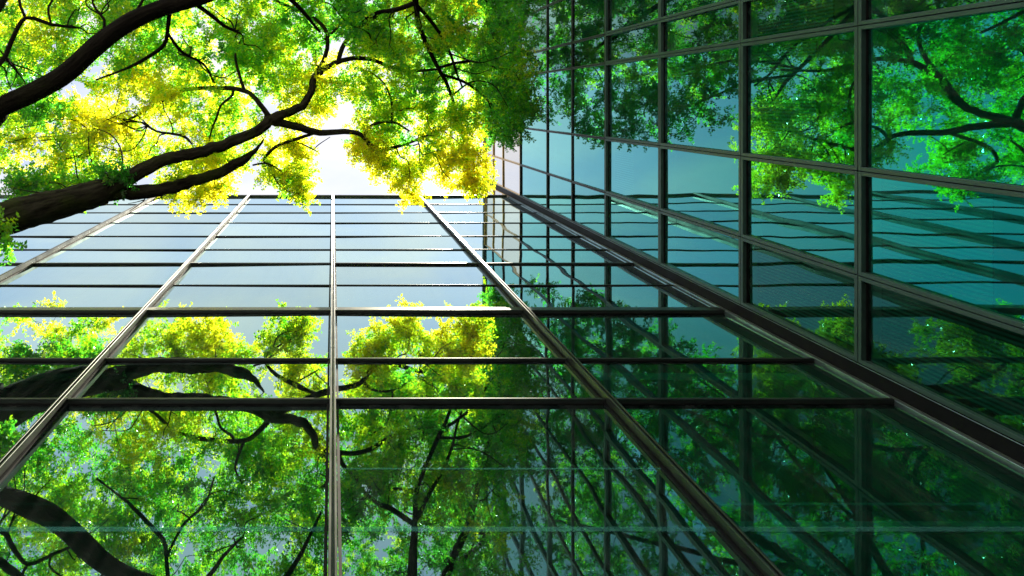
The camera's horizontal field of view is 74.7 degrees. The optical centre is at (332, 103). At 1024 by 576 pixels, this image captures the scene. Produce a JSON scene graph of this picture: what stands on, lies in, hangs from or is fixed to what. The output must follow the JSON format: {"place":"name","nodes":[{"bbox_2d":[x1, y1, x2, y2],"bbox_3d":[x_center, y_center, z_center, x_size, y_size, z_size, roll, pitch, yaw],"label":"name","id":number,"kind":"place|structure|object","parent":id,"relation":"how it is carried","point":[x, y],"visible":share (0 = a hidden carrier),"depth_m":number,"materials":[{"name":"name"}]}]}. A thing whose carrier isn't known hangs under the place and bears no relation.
{"place":"outdoors","nodes":[
{"label":"outdoors","id":0,"kind":"place"},
{"bbox_2d":[0,0,482,194],"label":"sky","id":1,"kind":"structure","parent":0,"point":[338,177],"materials":[{"name":"white"}]},
{"bbox_2d":[0,194,1023,575],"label":"office building","id":2,"kind":"structure","parent":0,"point":[248,384],"depth_m":8.68,"materials":[{"name":"grey metal"}]},
{"bbox_2d":[0,265,17,274],"label":"window pane","id":3,"kind":"structure","parent":2,"relation":"in","point":[2,270],"depth_m":16.68,"materials":[{"name":"glass"}]},
{"bbox_2d":[0,250,46,261],"label":"window pane","id":4,"kind":"structure","parent":2,"relation":"in","point":[24,255],"depth_m":18.23,"materials":[{"name":"blue glass"}]},
{"bbox_2d":[0,405,50,458],"label":"window pane","id":5,"kind":"structure","parent":2,"relation":"in","point":[15,421],"depth_m":8.67,"materials":[{"name":"green glass"}]},
{"bbox_2d":[3,237,72,248],"label":"window pane","id":6,"kind":"structure","parent":2,"relation":"in","point":[32,242],"depth_m":19.99,"materials":[{"name":"blue glass"}]},
{"bbox_2d":[0,362,90,397],"label":"window pane","id":7,"kind":"structure","parent":2,"relation":"in","point":[17,379],"depth_m":10.06,"materials":[{"name":"glass"}]},
{"bbox_2d":[10,223,99,235],"label":"window pane","id":8,"kind":"structure","parent":2,"relation":"in","point":[52,229],"depth_m":21.87,"materials":[{"name":"blue glass"}]},
{"bbox_2d":[0,314,135,357],"label":"window pane","id":9,"kind":"structure","parent":2,"relation":"in","point":[21,335],"depth_m":11.93,"materials":[{"name":"green glass"}]},
{"bbox_2d":[0,286,160,306],"label":"window pane","id":10,"kind":"structure","parent":2,"relation":"in","point":[10,296],"depth_m":14.28,"materials":[{"name":"blue glass"}]},
{"bbox_2d":[54,213,118,221],"label":"window pane","id":11,"kind":"structure","parent":2,"relation":"in","point":[81,217],"depth_m":24.16,"materials":[{"name":"glass"}]},
{"bbox_2d":[0,265,181,283],"label":"window pane","id":12,"kind":"structure","parent":2,"relation":"in","point":[36,274],"depth_m":16.10,"materials":[{"name":"glass"}]},
{"bbox_2d":[86,205,134,211],"label":"window pane","id":13,"kind":"structure","parent":2,"relation":"in","point":[107,208],"depth_m":26.27,"materials":[{"name":"blue glass"}]},
{"bbox_2d":[40,250,194,261],"label":"window pane","id":14,"kind":"structure","parent":2,"relation":"in","point":[63,255],"depth_m":18.02,"materials":[{"name":"blue glass"}]},
{"bbox_2d":[108,199,146,203],"label":"window pane","id":15,"kind":"structure","parent":2,"relation":"in","point":[126,201],"depth_m":27.88,"materials":[{"name":"glass"}]},
{"bbox_2d":[64,237,207,248],"label":"window pane","id":16,"kind":"structure","parent":2,"relation":"in","point":[87,242],"depth_m":19.70,"materials":[{"name":"glass"}]},
{"bbox_2d":[88,223,219,235],"label":"window pane","id":17,"kind":"structure","parent":2,"relation":"in","point":[113,229],"depth_m":21.86,"materials":[{"name":"glass"}]},
{"bbox_2d":[0,406,331,575],"label":"window pane","id":18,"kind":"structure","parent":2,"relation":"in","point":[105,490],"depth_m":7.04,"materials":[{"name":"green glass"}]},
{"bbox_2d":[114,213,229,221],"label":"window pane","id":19,"kind":"structure","parent":2,"relation":"in","point":[132,217],"depth_m":24.18,"materials":[{"name":"glass"}]},
{"bbox_2d":[133,205,237,211],"label":"window pane","id":20,"kind":"structure","parent":2,"relation":"in","point":[146,208],"depth_m":26.25,"materials":[{"name":"glass"}]},
{"bbox_2d":[148,197,244,203],"label":"window pane","id":21,"kind":"structure","parent":2,"relation":"in","point":[232,200],"depth_m":28.14,"materials":[{"name":"glass"}]},
{"bbox_2d":[76,362,329,397],"label":"window pane","id":22,"kind":"structure","parent":2,"relation":"in","point":[114,379],"depth_m":9.94,"materials":[{"name":"green glass"}]},
{"bbox_2d":[111,313,330,357],"label":"window pane","id":23,"kind":"structure","parent":2,"relation":"in","point":[305,335],"depth_m":11.80,"materials":[{"name":"green glass"}]},
{"bbox_2d":[155,286,330,306],"label":"window pane","id":24,"kind":"structure","parent":2,"relation":"in","point":[177,296],"depth_m":14.26,"materials":[{"name":"blue glass"}]},
{"bbox_2d":[176,264,329,283],"label":"window pane","id":25,"kind":"structure","parent":2,"relation":"in","point":[306,273],"depth_m":16.10,"materials":[{"name":"blue glass"}]},
{"bbox_2d":[195,250,329,261],"label":"window pane","id":26,"kind":"structure","parent":2,"relation":"in","point":[207,255],"depth_m":18.01,"materials":[{"name":"blue glass"}]},
{"bbox_2d":[206,237,329,248],"label":"window pane","id":27,"kind":"structure","parent":2,"relation":"in","point":[219,242],"depth_m":19.70,"materials":[{"name":"blue glass"}]},
{"bbox_2d":[217,223,331,235],"label":"window pane","id":28,"kind":"structure","parent":2,"relation":"in","point":[231,229],"depth_m":21.85,"materials":[{"name":"glass"}]},
{"bbox_2d":[230,213,331,221],"label":"window pane","id":29,"kind":"structure","parent":2,"relation":"in","point":[239,217],"depth_m":24.18,"materials":[{"name":"blue glass"}]},
{"bbox_2d":[238,205,331,211],"label":"window pane","id":30,"kind":"structure","parent":2,"relation":"in","point":[246,208],"depth_m":26.25,"materials":[{"name":"blue glass"}]},
{"bbox_2d":[245,197,330,203],"label":"window pane","id":31,"kind":"structure","parent":2,"relation":"in","point":[253,200],"depth_m":28.40,"materials":[{"name":"blue glass"}]},
{"bbox_2d":[335,197,420,203],"label":"window pane","id":32,"kind":"structure","parent":2,"relation":"in","point":[338,200],"depth_m":28.42,"materials":[{"name":"glass"}]},
{"bbox_2d":[335,205,429,211],"label":"window pane","id":33,"kind":"structure","parent":2,"relation":"in","point":[338,208],"depth_m":26.25,"materials":[{"name":"blue glass"}]},
{"bbox_2d":[335,213,438,221],"label":"window pane","id":34,"kind":"structure","parent":2,"relation":"in","point":[339,217],"depth_m":24.17,"materials":[{"name":"blue glass"}]},
{"bbox_2d":[335,223,450,235],"label":"window pane","id":35,"kind":"structure","parent":2,"relation":"in","point":[416,229],"depth_m":21.71,"materials":[{"name":"glass"}]},
{"bbox_2d":[334,236,462,248],"label":"window pane","id":36,"kind":"structure","parent":2,"relation":"in","point":[443,242],"depth_m":19.73,"materials":[{"name":"blue glass"}]},
{"bbox_2d":[334,250,474,261],"label":"window pane","id":37,"kind":"structure","parent":2,"relation":"in","point":[341,255],"depth_m":18.02,"materials":[{"name":"blue glass"}]},
{"bbox_2d":[334,265,494,283],"label":"window pane","id":38,"kind":"structure","parent":2,"relation":"in","point":[345,274],"depth_m":16.11,"materials":[{"name":"blue glass"}]},
{"bbox_2d":[333,286,514,306],"label":"window pane","id":39,"kind":"structure","parent":2,"relation":"in","point":[347,296],"depth_m":14.27,"materials":[{"name":"glass"}]},
{"bbox_2d":[335,314,559,357],"label":"window pane","id":40,"kind":"structure","parent":2,"relation":"in","point":[358,335],"depth_m":11.79,"materials":[{"name":"green glass"}]},
{"bbox_2d":[335,362,596,397],"label":"window pane","id":41,"kind":"structure","parent":2,"relation":"in","point":[355,379],"depth_m":9.94,"materials":[{"name":"green glass"}]},
{"bbox_2d":[423,197,518,203],"label":"window pane","id":42,"kind":"structure","parent":2,"relation":"in","point":[435,200],"depth_m":28.36,"materials":[{"name":"glass"}]},
{"bbox_2d":[430,205,532,211],"label":"window pane","id":43,"kind":"structure","parent":2,"relation":"in","point":[438,208],"depth_m":26.25,"materials":[{"name":"blue glass"}]},
{"bbox_2d":[438,213,551,221],"label":"window pane","id":44,"kind":"structure","parent":2,"relation":"in","point":[448,217],"depth_m":24.17,"materials":[{"name":"blue glass"}]},
{"bbox_2d":[448,223,576,235],"label":"window pane","id":45,"kind":"structure","parent":2,"relation":"in","point":[462,229],"depth_m":21.87,"materials":[{"name":"blue glass"}]},
{"bbox_2d":[461,237,600,248],"label":"window pane","id":46,"kind":"structure","parent":2,"relation":"in","point":[474,242],"depth_m":19.71,"materials":[{"name":"teal glass"}]},
{"bbox_2d":[336,405,756,575],"label":"window pane","id":47,"kind":"structure","parent":2,"relation":"in","point":[426,490],"depth_m":6.95,"materials":[{"name":"green glass"}]},
{"bbox_2d":[474,250,624,261],"label":"window pane","id":48,"kind":"structure","parent":2,"relation":"in","point":[486,255],"depth_m":18.02,"materials":[{"name":"teal glass"}]},
{"bbox_2d":[488,265,665,283],"label":"window pane","id":49,"kind":"structure","parent":2,"relation":"in","point":[509,274],"depth_m":16.10,"materials":[{"name":"teal glass"}]},
{"bbox_2d":[509,286,709,306],"label":"window pane","id":50,"kind":"structure","parent":2,"relation":"in","point":[544,296],"depth_m":14.25,"materials":[{"name":"green glass"}]},
{"bbox_2d":[535,314,804,357],"label":"window pane","id":51,"kind":"structure","parent":2,"relation":"in","point":[584,335],"depth_m":11.77,"materials":[{"name":"green glass"}]},
{"bbox_2d":[581,362,877,397],"label":"window pane","id":52,"kind":"structure","parent":2,"relation":"in","point":[621,379],"depth_m":9.94,"materials":[{"name":"green glass"}]},
{"bbox_2d":[622,404,1023,575],"label":"window pane","id":53,"kind":"structure","parent":2,"relation":"in","point":[820,490],"depth_m":7.18,"materials":[{"name":"green glass"}]},
{"bbox_2d":[483,0,1023,466],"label":"office building","id":54,"kind":"structure","parent":0,"point":[839,184],"depth_m":10.72,"materials":[{"name":"grey metal"}]},
{"bbox_2d":[485,154,492,179],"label":"window","id":55,"kind":"structure","parent":54,"relation":"in","point":[491,159],"depth_m":33.07,"materials":[{"name":"white glass"}]},
{"bbox_2d":[485,132,492,155],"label":"window","id":56,"kind":"structure","parent":54,"relation":"in","point":[490,152],"depth_m":33.28,"materials":[{"name":"white glass"}]},
{"bbox_2d":[493,156,501,186],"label":"window","id":57,"kind":"structure","parent":54,"relation":"in","point":[498,166],"depth_m":31.48,"materials":[{"name":"white glass"}]},
{"bbox_2d":[493,137,501,158],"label":"window","id":58,"kind":"structure","parent":54,"relation":"in","point":[497,152],"depth_m":31.67,"materials":[{"name":"white glass"}]},
{"bbox_2d":[493,188,502,194],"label":"window","id":59,"kind":"structure","parent":54,"relation":"in","point":[496,192],"depth_m":31.71,"materials":[{"name":"white glass"}]},
{"bbox_2d":[502,159,519,195],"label":"window","id":60,"kind":"structure","parent":54,"relation":"in","point":[510,170],"depth_m":29.19,"materials":[{"name":"white glass"}]},
{"bbox_2d":[502,134,519,164],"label":"window","id":61,"kind":"structure","parent":54,"relation":"in","point":[511,156],"depth_m":29.03,"materials":[{"name":"white glass"}]},
{"bbox_2d":[520,165,546,208],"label":"window","id":62,"kind":"structure","parent":54,"relation":"in","point":[533,183],"depth_m":25.86,"materials":[{"name":"blue glass"}]},
{"bbox_2d":[520,128,546,172],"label":"window","id":63,"kind":"structure","parent":54,"relation":"in","point":[532,155],"depth_m":25.73,"materials":[{"name":"blue glass"}]},
{"bbox_2d":[520,6,546,51],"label":"window","id":64,"kind":"structure","parent":54,"relation":"in","point":[540,27],"depth_m":25.25,"materials":[{"name":"green glass"}]},
{"bbox_2d":[521,0,546,13],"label":"window","id":65,"kind":"structure","parent":54,"relation":"in","point":[543,4],"depth_m":25.03,"materials":[{"name":"green glass"}]},
{"bbox_2d":[522,49,546,72],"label":"window","id":66,"kind":"structure","parent":54,"relation":"in","point":[542,55],"depth_m":25.00,"materials":[{"name":"green glass"}]},
{"bbox_2d":[525,72,546,130],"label":"window","id":67,"kind":"structure","parent":54,"relation":"in","point":[540,125],"depth_m":24.98,"materials":[{"name":"teal glass"}]},
{"bbox_2d":[547,0,558,5],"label":"window","id":68,"kind":"structure","parent":54,"relation":"in","point":[549,2],"depth_m":23.85,"materials":[{"name":"green glass"}]},
{"bbox_2d":[547,174,571,220],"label":"window","id":69,"kind":"structure","parent":54,"relation":"in","point":[559,190],"depth_m":23.00,"materials":[{"name":"blue glass"}]},
{"bbox_2d":[547,69,571,133],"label":"window","id":70,"kind":"structure","parent":54,"relation":"in","point":[559,83],"depth_m":23.00,"materials":[{"name":"green glass"}]},
{"bbox_2d":[547,43,571,71],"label":"window","id":71,"kind":"structure","parent":54,"relation":"in","point":[559,57],"depth_m":22.99,"materials":[{"name":"green glass"}]},
{"bbox_2d":[547,131,572,181],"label":"window","id":72,"kind":"structure","parent":54,"relation":"in","point":[559,145],"depth_m":23.00,"materials":[{"name":"blue glass"}]},
{"bbox_2d":[547,0,572,48],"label":"window","id":73,"kind":"structure","parent":54,"relation":"in","point":[559,13],"depth_m":23.01,"materials":[{"name":"green glass"}]},
{"bbox_2d":[572,182,604,237],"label":"window","id":74,"kind":"structure","parent":54,"relation":"in","point":[588,204],"depth_m":20.32,"materials":[{"name":"teal glass"}]},
{"bbox_2d":[572,135,604,191],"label":"window","id":75,"kind":"structure","parent":54,"relation":"in","point":[588,153],"depth_m":20.32,"materials":[{"name":"blue glass"}]},
{"bbox_2d":[572,64,604,137],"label":"window","id":76,"kind":"structure","parent":54,"relation":"in","point":[588,82],"depth_m":20.33,"materials":[{"name":"green glass"}]},
{"bbox_2d":[572,35,604,67],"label":"window","id":77,"kind":"structure","parent":54,"relation":"in","point":[591,51],"depth_m":20.32,"materials":[{"name":"green glass"}]},
{"bbox_2d":[572,0,604,41],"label":"window","id":78,"kind":"structure","parent":54,"relation":"in","point":[588,16],"depth_m":20.48,"materials":[{"name":"green glass"}]},
{"bbox_2d":[605,139,658,209],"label":"window","id":79,"kind":"structure","parent":54,"relation":"in","point":[631,168],"depth_m":17.42,"materials":[{"name":"blue glass"}]},
{"bbox_2d":[605,56,658,144],"bbox_3d":[8.168,-0.080,17.471,0.135,3.162,2.226,0,-90,0],"label":"window","id":80,"kind":"structure","parent":54,"relation":"in","point":[631,86],"depth_m":17.42,"materials":[{"name":"green glass"}]},
{"bbox_2d":[605,21,658,62],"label":"window","id":81,"kind":"structure","parent":54,"relation":"in","point":[642,41],"depth_m":17.42,"materials":[{"name":"green glass"}]},
{"bbox_2d":[605,193,659,263],"bbox_3d":[8.168,3.325,17.471,0.135,3.162,1.336,0,-90,0],"label":"window","id":82,"kind":"structure","parent":54,"relation":"in","point":[634,226],"depth_m":17.42,"materials":[{"name":"teal glass"}]},
{"bbox_2d":[605,0,659,33],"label":"window","id":83,"kind":"structure","parent":54,"relation":"in","point":[619,14],"depth_m":17.68,"materials":[{"name":"green glass"}]},
{"bbox_2d":[659,0,737,19],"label":"window","id":84,"kind":"structure","parent":54,"relation":"in","point":[667,8],"depth_m":14.93,"materials":[{"name":"green glass"}]},
{"bbox_2d":[659,146,740,236],"bbox_3d":[8.168,1.845,14.299,0.135,3.152,1.596,0,-90,0],"label":"window","id":85,"kind":"structure","parent":54,"relation":"in","point":[702,187],"depth_m":14.17,"materials":[{"name":"teal glass"}]},
{"bbox_2d":[659,44,740,155],"bbox_3d":[8.168,-0.080,14.299,0.135,3.152,2.226,0,-90,0],"label":"window","id":86,"kind":"structure","parent":54,"relation":"in","point":[700,90],"depth_m":14.17,"materials":[{"name":"green glass"}]},
{"bbox_2d":[659,0,740,54],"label":"window","id":87,"kind":"structure","parent":54,"relation":"in","point":[720,25],"depth_m":14.17,"materials":[{"name":"green glass"}]},
{"bbox_2d":[659,211,742,303],"bbox_3d":[8.168,3.325,14.299,0.135,3.152,1.336,0,-90,0],"label":"window","id":88,"kind":"structure","parent":54,"relation":"in","point":[710,257],"depth_m":14.17,"materials":[{"name":"teal glass"}]},
{"bbox_2d":[741,26,857,170],"bbox_3d":[8.168,-0.080,11.297,0.135,2.824,2.226,0,-90,0],"label":"window","id":89,"kind":"structure","parent":54,"relation":"in","point":[799,93],"depth_m":11.13,"materials":[{"name":"green glass"}]},
{"bbox_2d":[741,238,859,361],"bbox_3d":[8.168,3.325,11.297,0.135,2.824,1.336,0,-90,0],"label":"window","id":90,"kind":"structure","parent":54,"relation":"in","point":[818,301],"depth_m":11.12,"materials":[{"name":"teal glass"}]},
{"bbox_2d":[741,156,861,274],"bbox_3d":[8.168,1.845,11.297,0.135,2.824,1.596,0,-90,0],"label":"window","id":91,"kind":"structure","parent":54,"relation":"in","point":[803,210],"depth_m":11.13,"materials":[{"name":"teal glass"}]},
{"bbox_2d":[741,0,861,42],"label":"window","id":92,"kind":"structure","parent":54,"relation":"in","point":[760,19],"depth_m":11.39,"materials":[{"name":"green glass"}]},
{"bbox_2d":[858,276,1023,443],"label":"window","id":93,"kind":"structure","parent":54,"relation":"in","point":[969,363],"depth_m":8.52,"materials":[{"name":"green glass"}]},
{"bbox_2d":[858,172,1023,328],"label":"window","id":94,"kind":"structure","parent":54,"relation":"in","point":[961,246],"depth_m":8.53,"materials":[{"name":"teal glass"}]},
{"bbox_2d":[858,2,1023,191],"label":"window","id":95,"kind":"structure","parent":54,"relation":"in","point":[941,96],"depth_m":8.53,"materials":[{"name":"green glass"}]},
{"bbox_2d":[858,0,1023,24],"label":"window","id":96,"kind":"structure","parent":54,"relation":"in","point":[869,11],"depth_m":9.05,"materials":[{"name":"green glass"}]},
{"label":"ground","id":97,"kind":"structure","parent":0,"visible":0},
{"bbox_2d":[0,0,320,139],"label":"tree","id":98,"kind":"object","parent":97,"relation":"on","point":[142,21],"visible":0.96,"depth_m":16.20,"materials":[{"name":"green plant"}]},
{"bbox_2d":[0,0,498,268],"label":"tree","id":99,"kind":"object","parent":97,"relation":"on","point":[47,196],"visible":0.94,"depth_m":17.73,"materials":[{"name":"yellow plant"}]},
{"bbox_2d":[231,0,550,151],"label":"tree","id":100,"kind":"object","parent":97,"relation":"on","point":[501,102],"visible":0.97,"depth_m":18.52,"materials":[{"name":"green plant"}]}
]}

